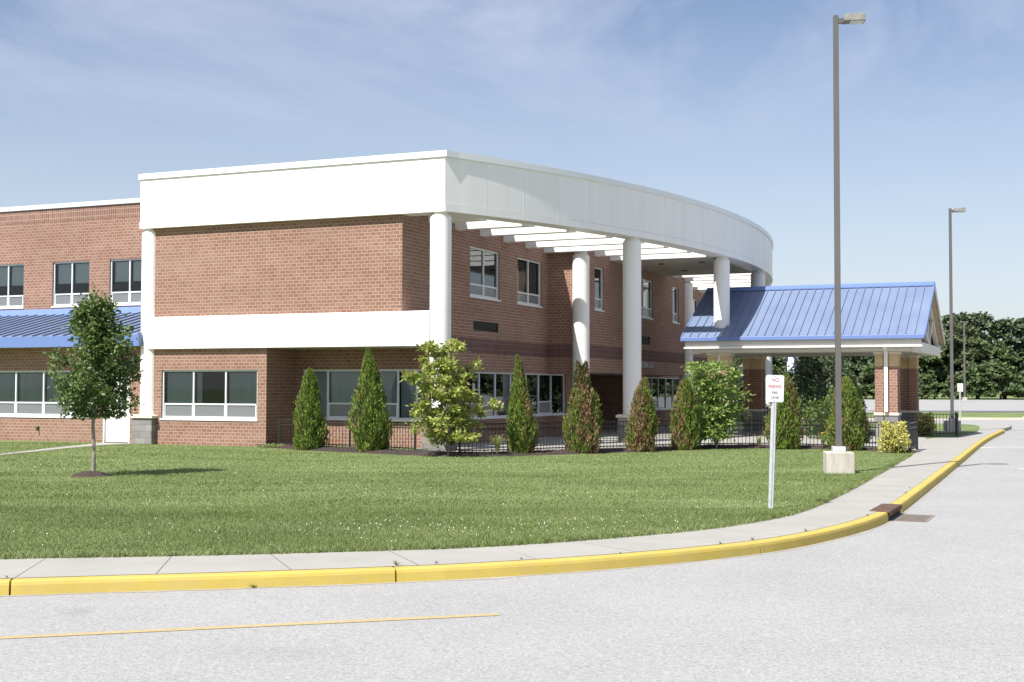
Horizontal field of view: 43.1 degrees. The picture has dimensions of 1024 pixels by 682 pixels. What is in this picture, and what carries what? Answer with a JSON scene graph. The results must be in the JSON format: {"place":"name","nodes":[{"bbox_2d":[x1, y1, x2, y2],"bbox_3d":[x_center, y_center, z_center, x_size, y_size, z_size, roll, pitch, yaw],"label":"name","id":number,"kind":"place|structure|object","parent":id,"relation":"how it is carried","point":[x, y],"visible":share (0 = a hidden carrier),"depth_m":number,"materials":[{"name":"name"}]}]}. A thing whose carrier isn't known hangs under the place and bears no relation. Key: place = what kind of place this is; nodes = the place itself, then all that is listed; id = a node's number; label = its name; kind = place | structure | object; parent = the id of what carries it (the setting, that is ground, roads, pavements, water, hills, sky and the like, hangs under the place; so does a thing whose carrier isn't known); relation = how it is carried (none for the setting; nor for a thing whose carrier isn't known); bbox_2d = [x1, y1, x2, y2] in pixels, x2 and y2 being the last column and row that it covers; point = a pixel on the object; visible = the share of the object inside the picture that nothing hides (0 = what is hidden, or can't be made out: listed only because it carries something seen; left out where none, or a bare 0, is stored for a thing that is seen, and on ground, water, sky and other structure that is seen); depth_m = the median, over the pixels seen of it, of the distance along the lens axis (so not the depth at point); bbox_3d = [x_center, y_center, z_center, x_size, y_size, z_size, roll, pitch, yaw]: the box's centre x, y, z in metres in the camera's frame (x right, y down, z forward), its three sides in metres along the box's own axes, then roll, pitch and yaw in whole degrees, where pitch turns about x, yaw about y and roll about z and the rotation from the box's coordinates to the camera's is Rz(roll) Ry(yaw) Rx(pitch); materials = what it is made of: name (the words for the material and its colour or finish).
{"place":"outdoors","nodes":[
{"label":"outdoors","id":0,"kind":"place"},
{"bbox_2d":[0,443,131,454],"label":"path","id":1,"kind":"structure","parent":0,"point":[84,445],"depth_m":37.42,"materials":[{"name":"grey concrete"}]},
{"bbox_2d":[0,422,979,558],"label":"lawn","id":2,"kind":"structure","parent":0,"point":[969,428],"depth_m":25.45,"materials":[{"name":"green plant"}]},
{"bbox_2d":[70,471,111,476],"bbox_3d":[-8.322,2.615,25.573,0.826,0.120,0.813,-1,-2,34],"label":"mulch ring","id":3,"kind":"object","parent":2,"relation":"on","point":[91,473],"visible":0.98,"depth_m":25.38,"materials":[{"name":"brown soil"}]},
{"bbox_2d":[42,283,144,470],"bbox_3d":[-8.223,0.747,25.618,1.894,3.829,2.074,0,-2,0],"label":"young tree","id":4,"kind":"object","parent":3,"relation":"on","point":[94,378],"visible":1,"depth_m":25.48,"materials":[{"name":"green plant"}]},
{"bbox_2d":[278,418,415,449],"bbox_3d":[-4.667,2.669,36.872,5.396,0.875,0.396,-1,-3,36],"label":"picket fence","id":5,"kind":"object","parent":2,"relation":"on","point":[342,425],"visible":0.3,"depth_m":37.08,"materials":[{"name":"black metal"}]},
{"bbox_2d":[0,150,772,450],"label":"school building","id":6,"kind":"structure","parent":2,"relation":"on","point":[247,296],"depth_m":39.94,"materials":[{"name":"brick"}]},
{"bbox_2d":[0,264,23,308],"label":"window","id":7,"kind":"structure","parent":6,"relation":"in","point":[12,275],"depth_m":47.45,"materials":[{"name":"white glass"}]},
{"bbox_2d":[0,371,92,417],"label":"window","id":8,"kind":"structure","parent":6,"relation":"in","point":[25,394],"depth_m":42.46,"materials":[{"name":"white"}]},
{"bbox_2d":[51,261,89,307],"bbox_3d":[-15.525,-2.001,46.559,1.730,1.635,0.930,-1,-2,23],"label":"window","id":9,"kind":"structure","parent":6,"relation":"in","point":[70,278],"depth_m":46.44,"materials":[{"name":"white glass"}]},
{"bbox_2d":[105,377,128,441],"bbox_3d":[-12.420,2.138,40.888,0.940,2.095,0.050,-1,-2,23],"label":"door","id":10,"kind":"structure","parent":6,"relation":"in","point":[115,430],"depth_m":40.84,"materials":[{"name":"white"}]},
{"bbox_2d":[110,258,141,305],"bbox_3d":[-13.166,-2.033,45.539,1.730,1.635,0.930,-1,-2,23],"label":"window","id":11,"kind":"structure","parent":6,"relation":"in","point":[125,273],"depth_m":45.42,"materials":[{"name":"white glass"}]},
{"bbox_2d":[160,370,257,420],"bbox_3d":[-8.994,1.652,39.575,3.570,1.535,0.930,-1,-2,23],"label":"window","id":12,"kind":"structure","parent":6,"relation":"in","point":[196,395],"depth_m":39.54,"materials":[{"name":"white"}]},
{"bbox_2d":[304,369,425,421],"bbox_3d":[-4.288,1.636,39.263,4.300,1.545,0.930,-1,-2,23],"label":"window","id":13,"kind":"structure","parent":6,"relation":"in","point":[337,386],"depth_m":39.20,"materials":[{"name":"white"}]},
{"bbox_2d":[470,246,500,301],"bbox_3d":[-1.263,-2.149,42.057,0.930,1.625,2.360,-1,-2,23],"label":"window","id":14,"kind":"structure","parent":6,"relation":"in","point":[483,263],"depth_m":41.93,"materials":[{"name":"white"}]},
{"bbox_2d":[464,372,565,419],"bbox_3d":[-0.135,1.858,44.531,0.931,1.520,8.890,-1,-2,23],"label":"window","id":15,"kind":"structure","parent":6,"relation":"in","point":[547,391],"depth_m":45.36,"materials":[{"name":"white"}]},
{"bbox_2d":[517,257,542,307],"bbox_3d":[0.224,-2.022,45.492,0.930,1.625,2.270,-1,-2,23],"label":"window","id":16,"kind":"structure","parent":6,"relation":"in","point":[528,271],"depth_m":46.12,"materials":[{"name":"white"}]},
{"bbox_2d":[594,267,604,311],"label":"window","id":17,"kind":"structure","parent":6,"relation":"in","point":[598,271],"depth_m":48.38,"materials":[{"name":"white glass"}]},
{"bbox_2d":[641,279,653,319],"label":"window","id":18,"kind":"structure","parent":6,"relation":"in","point":[646,286],"depth_m":53.82,"materials":[{"name":"white"}]},
{"bbox_2d":[646,377,697,410],"bbox_3d":[7.245,2.499,61.594,0.930,1.505,9.210,-1,-2,23],"label":"window","id":19,"kind":"structure","parent":6,"relation":"in","point":[663,390],"depth_m":60.27,"materials":[{"name":"white"}]},
{"bbox_2d":[672,287,679,323],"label":"window","id":20,"kind":"structure","parent":6,"relation":"in","point":[675,290],"depth_m":57.75,"materials":[{"name":"white glass"}]},
{"bbox_2d":[693,299,696,312],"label":"window","id":21,"kind":"structure","parent":6,"relation":"in","point":[694,300],"depth_m":65.42,"materials":[{"name":"white"}]},
{"bbox_2d":[13,457,855,544],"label":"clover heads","id":22,"kind":"object","parent":2,"relation":"on","point":[451,520],"visible":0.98,"depth_m":16.27,"materials":[{"name":"white plant"}]},
{"bbox_2d":[0,453,913,559],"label":"grass fringe","id":23,"kind":"object","parent":2,"relation":"on","point":[835,494],"depth_m":14.31,"materials":[{"name":"green plant"}]},
{"bbox_2d":[257,442,914,456],"bbox_3d":[1.735,3.014,36.013,18.517,0.110,6.486,0,-2,0],"label":"mulch bed","id":24,"kind":"object","parent":2,"relation":"on","point":[480,454],"visible":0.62,"depth_m":35.13,"materials":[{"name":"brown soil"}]},
{"bbox_2d":[255,443,285,447],"bbox_3d":[-6.981,3.022,37.655,0.968,0.131,1.016,0,-2,0],"label":"ground cover plant","id":25,"kind":"object","parent":24,"relation":"on","point":[269,445],"visible":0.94,"depth_m":37.41,"materials":[{"name":"green plant"}]},
{"bbox_2d":[292,368,330,449],"bbox_3d":[-5.743,1.922,36.471,1.129,2.374,1.164,-1,-2,30],"label":"arborvitae","id":26,"kind":"object","parent":24,"relation":"on","point":[309,422],"visible":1,"depth_m":36.29,"materials":[{"name":"green plant"}]},
{"bbox_2d":[346,347,394,451],"bbox_3d":[-3.901,1.616,35.258,1.319,2.906,1.318,1,-2,-24],"label":"arborvitae","id":27,"kind":"object","parent":24,"relation":"on","point":[370,429],"visible":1,"depth_m":34.98,"materials":[{"name":"green plant"}]},
{"bbox_2d":[398,337,503,453],"bbox_3d":[-1.534,1.413,33.402,2.668,3.047,2.203,0,-2,0],"label":"magnolia shrub","id":28,"kind":"object","parent":24,"relation":"on","point":[442,422],"visible":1,"depth_m":33.10,"materials":[{"name":"green plant"}]},
{"bbox_2d":[506,355,540,453],"bbox_3d":[0.296,1.682,34.038,0.932,2.703,0.967,0,-2,2],"label":"arborvitae","id":29,"kind":"object","parent":24,"relation":"on","point":[522,432],"visible":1,"depth_m":33.87,"materials":[{"name":"green plant"}]},
{"bbox_2d":[561,361,603,453],"bbox_3d":[1.910,1.783,34.843,1.202,2.566,1.220,1,-2,-19],"label":"arborvitae","id":30,"kind":"object","parent":24,"relation":"on","point":[583,418],"visible":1,"depth_m":34.62,"materials":[{"name":"green plant"}]},
{"bbox_2d":[622,377,660,451],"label":"arborvitae","id":31,"kind":"object","parent":24,"relation":"on","point":[641,430],"visible":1,"depth_m":35.65,"materials":[{"name":"green plant"}]},
{"bbox_2d":[667,378,701,449],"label":"arborvitae","id":32,"kind":"object","parent":24,"relation":"on","point":[684,427],"visible":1,"depth_m":36.73,"materials":[{"name":"green plant"}]},
{"bbox_2d":[682,360,755,447],"bbox_3d":[5.995,1.810,37.742,2.385,2.577,1.817,0,-2,0],"label":"magnolia shrub","id":33,"kind":"object","parent":24,"relation":"on","point":[715,416],"visible":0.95,"depth_m":37.42,"materials":[{"name":"green plant"}]},
{"bbox_2d":[754,435,762,446],"bbox_3d":[7.203,2.914,37.809,0.549,0.364,0.511,0,-2,0],"label":"lily plant","id":34,"kind":"object","parent":24,"relation":"on","point":[759,439],"visible":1,"depth_m":37.80,"materials":[{"name":"green plant"}]},
{"bbox_2d":[761,372,804,448],"bbox_3d":[7.901,2.039,37.530,1.303,2.275,1.297,1,-2,-23],"label":"arborvitae","id":35,"kind":"object","parent":24,"relation":"on","point":[788,424],"visible":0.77,"depth_m":37.25,"materials":[{"name":"green plant"}]},
{"bbox_2d":[818,432,824,445],"bbox_3d":[8.968,2.838,37.520,0.498,0.501,0.630,1,-2,-26],"label":"lily plant","id":36,"kind":"object","parent":24,"relation":"on","point":[822,440],"visible":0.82,"depth_m":37.49,"materials":[{"name":"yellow plant"}]},
{"bbox_2d":[820,376,866,450],"bbox_3d":[9.485,2.070,36.907,1.284,2.173,1.260,-1,-3,38],"label":"arborvitae","id":37,"kind":"object","parent":24,"relation":"on","point":[852,434],"visible":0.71,"depth_m":36.61,"materials":[{"name":"green plant"}]},
{"bbox_2d":[876,420,911,452],"bbox_3d":[10.447,2.611,35.498,0.959,0.890,0.828,2,-3,-37],"label":"golden shrub","id":38,"kind":"object","parent":24,"relation":"on","point":[894,441],"visible":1,"depth_m":35.35,"materials":[{"name":"yellow plant"}]},
{"bbox_2d":[458,420,917,451],"bbox_3d":[4.956,2.683,36.704,13.408,0.875,3.839,0,-2,-8],"label":"picket fence","id":39,"kind":"object","parent":2,"relation":"on","point":[912,427],"visible":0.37,"depth_m":36.83,"materials":[{"name":"black metal"}]},
{"bbox_2d":[733,357,774,423],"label":"shade tree","id":40,"kind":"object","parent":2,"relation":"on","point":[738,363],"visible":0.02,"depth_m":61.50,"materials":[{"name":"green plant"}]},
{"bbox_2d":[766,375,783,508],"bbox_3d":[3.797,1.569,18.881,0.262,2.147,0.037,2,-2,-2],"label":"no parking sign","id":41,"kind":"object","parent":2,"relation":"on","point":[774,389],"visible":0.98,"depth_m":18.89,"materials":[{"name":"grey metal"}]},
{"bbox_2d":[785,356,865,415],"bbox_3d":[14.263,1.502,60.203,3.845,5.343,4.368,1,-2,-27],"label":"shade tree","id":42,"kind":"object","parent":2,"relation":"on","point":[823,368],"visible":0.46,"depth_m":60.02,"materials":[{"name":"green plant"}]},
{"bbox_2d":[823,12,865,473],"bbox_3d":[6.961,-2.015,27.125,0.884,9.720,0.570,0,-2,6],"label":"lamp post","id":43,"kind":"object","parent":2,"relation":"on","point":[838,458],"visible":0.88,"depth_m":27.06,"materials":[{"name":"metal"}]},
{"bbox_2d":[851,379,871,442],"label":"arborvitae","id":44,"kind":"object","parent":2,"relation":"on","point":[859,392],"visible":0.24,"depth_m":41.27,"materials":[{"name":"green plant"}]},
{"bbox_2d":[866,412,958,436],"bbox_3d":[14.418,3.117,48.420,4.920,0.895,1.670,0,-2,0],"label":"picket fence","id":45,"kind":"object","parent":2,"relation":"on","point":[946,433],"visible":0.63,"depth_m":47.99,"materials":[{"name":"black metal"}]},
{"bbox_2d":[944,207,965,430],"bbox_3d":[18.358,-0.851,53.752,0.884,9.370,0.570,0,-2,6],"label":"lamp post","id":46,"kind":"object","parent":2,"relation":"on","point":[952,418],"visible":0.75,"depth_m":53.71,"materials":[{"name":"metal"}]},
{"bbox_2d":[957,383,962,420],"bbox_3d":[21.002,3.090,60.783,0.262,2.212,0.037,0,-2,0],"label":"no parking sign","id":47,"kind":"object","parent":2,"relation":"on","point":[959,387],"visible":1,"depth_m":60.80,"materials":[{"name":"grey metal"}]},
{"bbox_2d":[484,434,509,454],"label":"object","id":48,"kind":"object","parent":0,"point":[497,442],"depth_m":33.22,"materials":[{"name":"green plant"}]},
{"bbox_2d":[0,432,994,578],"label":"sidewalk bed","id":49,"kind":"object","parent":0,"point":[443,564],"visible":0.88,"depth_m":12.99,"materials":[{"name":"grey concrete"}]},
{"bbox_2d":[0,425,1010,577],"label":"sidewalk","id":50,"kind":"structure","parent":0,"point":[911,471],"depth_m":14.02,"materials":[{"name":"beige concrete"}]},
{"bbox_2d":[0,400,1023,681],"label":"road","id":51,"kind":"structure","parent":0,"point":[938,596],"depth_m":10.48,"materials":[{"name":"grey asphalt"}]},
{"bbox_2d":[0,613,498,638],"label":"lane marking","id":52,"kind":"object","parent":51,"relation":"on","point":[215,627],"visible":1,"depth_m":10.19,"materials":[{"name":"yellow paint"}]},
{"bbox_2d":[0,430,1004,595],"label":"kerb","id":53,"kind":"structure","parent":51,"relation":"on","point":[97,584],"depth_m":12.77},
{"bbox_2d":[0,433,1004,596],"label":"gutter dust","id":54,"kind":"object","parent":51,"relation":"on","point":[913,504],"visible":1,"depth_m":13.37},
{"bbox_2d":[733,417,1023,419],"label":"kerb","id":55,"kind":"structure","parent":51,"relation":"on","point":[968,418],"depth_m":79.07,"materials":[{"name":"concrete"}]},
{"bbox_2d":[869,504,934,521],"bbox_3d":[5.665,2.512,18.937,0.860,0.154,1.240,-1,-2,24],"label":"storm drain","id":56,"kind":"object","parent":51,"relation":"on","point":[893,510],"visible":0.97,"depth_m":18.85,"materials":[{"name":"black metal"}]},
{"bbox_2d":[866,410,1023,411],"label":"road patch","id":57,"kind":"object","parent":51,"relation":"on","point":[965,411],"depth_m":107.99,"materials":[{"name":"grey asphalt"}]},
{"bbox_2d":[960,321,967,400],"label":"lamp post","id":58,"kind":"object","parent":51,"relation":"on","point":[964,398],"visible":1,"depth_m":192.64,"materials":[{"name":"metal"}]},
{"bbox_2d":[0,0,1023,389],"label":"sky","id":59,"kind":"structure","parent":0,"point":[725,104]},
{"bbox_2d":[416,425,966,451],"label":"plaza paving","id":60,"kind":"structure","parent":0,"point":[552,441],"depth_m":43.18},
{"bbox_2d":[750,413,816,435],"bbox_3d":[10.344,3.087,47.820,3.676,0.895,0.092,1,-2,-23],"label":"picket fence","id":61,"kind":"object","parent":60,"relation":"on","point":[751,433],"visible":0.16,"depth_m":47.19,"materials":[{"name":"black metal"}]},
{"bbox_2d":[680,281,944,437],"bbox_3d":[11.728,0.705,49.805,8.680,5.745,7.760,-1,-2,23],"label":"entrance canopy","id":62,"kind":"object","parent":60,"relation":"on","point":[895,329],"visible":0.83,"depth_m":47.83,"materials":[{"name":"blue metal"}]},
{"bbox_2d":[802,387,867,438],"bbox_3d":[11.276,2.475,45.255,2.417,1.899,2.033,0,-2,0],"label":"dark shrub","id":63,"kind":"object","parent":60,"relation":"on","point":[823,410],"visible":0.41,"depth_m":45.04,"materials":[{"name":"green plant"}]},
{"bbox_2d":[800,412,1023,417],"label":"grass strip","id":64,"kind":"object","parent":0,"point":[990,415],"depth_m":89.22,"materials":[{"name":"green plant"}]},
{"bbox_2d":[914,412,935,434],"bbox_3d":[15.543,3.098,48.783,0.821,0.916,1.009,0,-2,0],"label":"golden shrub","id":65,"kind":"object","parent":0,"point":[930,421],"visible":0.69,"depth_m":48.62,"materials":[{"name":"green plant"}]},
{"bbox_2d":[863,393,1023,399],"bbox_3d":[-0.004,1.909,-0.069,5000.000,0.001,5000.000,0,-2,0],"label":"ground","id":66,"kind":"structure","parent":0,"point":[968,398],"depth_m":259.72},
{"bbox_2d":[772,365,781,374],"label":"woodland tree","id":67,"kind":"object","parent":66,"relation":"on","point":[775,369],"visible":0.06,"depth_m":233.82,"materials":[{"name":"green plant"}]},
{"bbox_2d":[772,357,799,373],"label":"woodland tree","id":68,"kind":"object","parent":66,"relation":"on","point":[778,361],"visible":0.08,"depth_m":240.58,"materials":[{"name":"green plant"}]},
{"bbox_2d":[780,363,816,388],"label":"woodland tree","id":69,"kind":"object","parent":66,"relation":"on","point":[783,367],"visible":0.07,"depth_m":235.53,"materials":[{"name":"green plant"}]},
{"bbox_2d":[807,375,825,395],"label":"woodland tree","id":70,"kind":"object","parent":66,"relation":"on","point":[816,383],"visible":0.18,"depth_m":235.69,"materials":[{"name":"green plant"}]},
{"bbox_2d":[806,356,841,388],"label":"woodland tree","id":71,"kind":"object","parent":66,"relation":"on","point":[817,366],"visible":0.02,"depth_m":242.83,"materials":[{"name":"green plant"}]},
{"bbox_2d":[822,367,864,395],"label":"woodland tree","id":72,"kind":"object","parent":66,"relation":"on","point":[852,374],"visible":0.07,"depth_m":235.06,"materials":[{"name":"green plant"}]},
{"bbox_2d":[828,356,874,385],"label":"woodland tree","id":73,"kind":"object","parent":66,"relation":"on","point":[858,370],"visible":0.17,"depth_m":238.64,"materials":[{"name":"green plant"}]},
{"bbox_2d":[858,363,874,396],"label":"woodland tree","id":74,"kind":"object","parent":66,"relation":"on","point":[868,371],"visible":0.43,"depth_m":233.15,"materials":[{"name":"green plant"}]},
{"bbox_2d":[858,357,874,398],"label":"woodland tree","id":75,"kind":"object","parent":66,"relation":"on","point":[861,381],"visible":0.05,"depth_m":249.93,"materials":[{"name":"green plant"}]},
{"bbox_2d":[919,373,939,398],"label":"woodland tree","id":76,"kind":"object","parent":66,"relation":"on","point":[926,382],"visible":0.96,"depth_m":234.97,"materials":[{"name":"green plant"}]},
{"bbox_2d":[919,352,949,398],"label":"woodland tree","id":77,"kind":"object","parent":66,"relation":"on","point":[924,367],"visible":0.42,"depth_m":240.58,"materials":[{"name":"green plant"}]},
{"bbox_2d":[919,336,955,398],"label":"woodland tree","id":78,"kind":"object","parent":66,"relation":"on","point":[943,361],"visible":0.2,"depth_m":245.51,"materials":[{"name":"green plant"}]},
{"bbox_2d":[937,373,973,399],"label":"woodland tree","id":79,"kind":"object","parent":66,"relation":"on","point":[959,378],"visible":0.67,"depth_m":232.74,"materials":[{"name":"green plant"}]},
{"bbox_2d":[929,311,991,398],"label":"woodland tree","id":80,"kind":"object","parent":66,"relation":"on","point":[961,316],"visible":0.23,"depth_m":247.55,"materials":[{"name":"green plant"}]},
{"bbox_2d":[933,322,993,393],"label":"woodland tree","id":81,"kind":"object","parent":66,"relation":"on","point":[974,342],"visible":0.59,"depth_m":241.61,"materials":[{"name":"green plant"}]},
{"bbox_2d":[960,311,994,398],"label":"woodland tree","id":82,"kind":"object","parent":66,"relation":"on","point":[985,316],"visible":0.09,"depth_m":255.32,"materials":[{"name":"green plant"}]},
{"bbox_2d":[958,331,998,398],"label":"woodland tree","id":83,"kind":"object","parent":66,"relation":"on","point":[988,337],"visible":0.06,"depth_m":249.05,"materials":[{"name":"green plant"}]},
{"bbox_2d":[962,364,1000,399],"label":"woodland tree","id":84,"kind":"object","parent":66,"relation":"on","point":[976,373],"visible":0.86,"depth_m":234.10,"materials":[{"name":"green plant"}]},
{"bbox_2d":[980,360,1023,399],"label":"woodland tree","id":85,"kind":"object","parent":66,"relation":"on","point":[1000,370],"visible":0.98,"depth_m":234.22,"materials":[{"name":"green plant"}]},
{"bbox_2d":[984,338,1023,398],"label":"woodland tree","id":86,"kind":"object","parent":66,"relation":"on","point":[1002,353],"visible":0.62,"depth_m":242.34,"materials":[{"name":"green plant"}]},
{"bbox_2d":[985,317,1023,398],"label":"woodland tree","id":87,"kind":"object","parent":66,"relation":"on","point":[998,328],"visible":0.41,"depth_m":249.59,"materials":[{"name":"green plant"}]},
{"bbox_2d":[1011,318,1023,383],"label":"woodland tree","id":88,"kind":"object","parent":66,"relation":"on","point":[1020,335],"visible":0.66,"depth_m":249.56,"materials":[{"name":"green plant"}]},
{"bbox_2d":[1013,371,1023,397],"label":"woodland tree","id":89,"kind":"object","parent":66,"relation":"on","point":[1019,394],"visible":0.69,"depth_m":235.72,"materials":[{"name":"green plant"}]},
{"bbox_2d":[1017,359,1023,378],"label":"woodland tree","id":90,"kind":"object","parent":66,"relation":"on","point":[1022,363],"visible":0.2,"depth_m":242.91,"materials":[{"name":"green plant"}]},
{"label":"lamp post","id":91,"kind":"object","parent":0,"visible":0},
{"bbox_2d":[786,357,795,373],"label":"pole banner","id":92,"kind":"object","parent":91,"relation":"attached to","point":[790,361],"visible":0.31,"depth_m":100.94,"materials":[{"name":"white fabric"}]}
]}

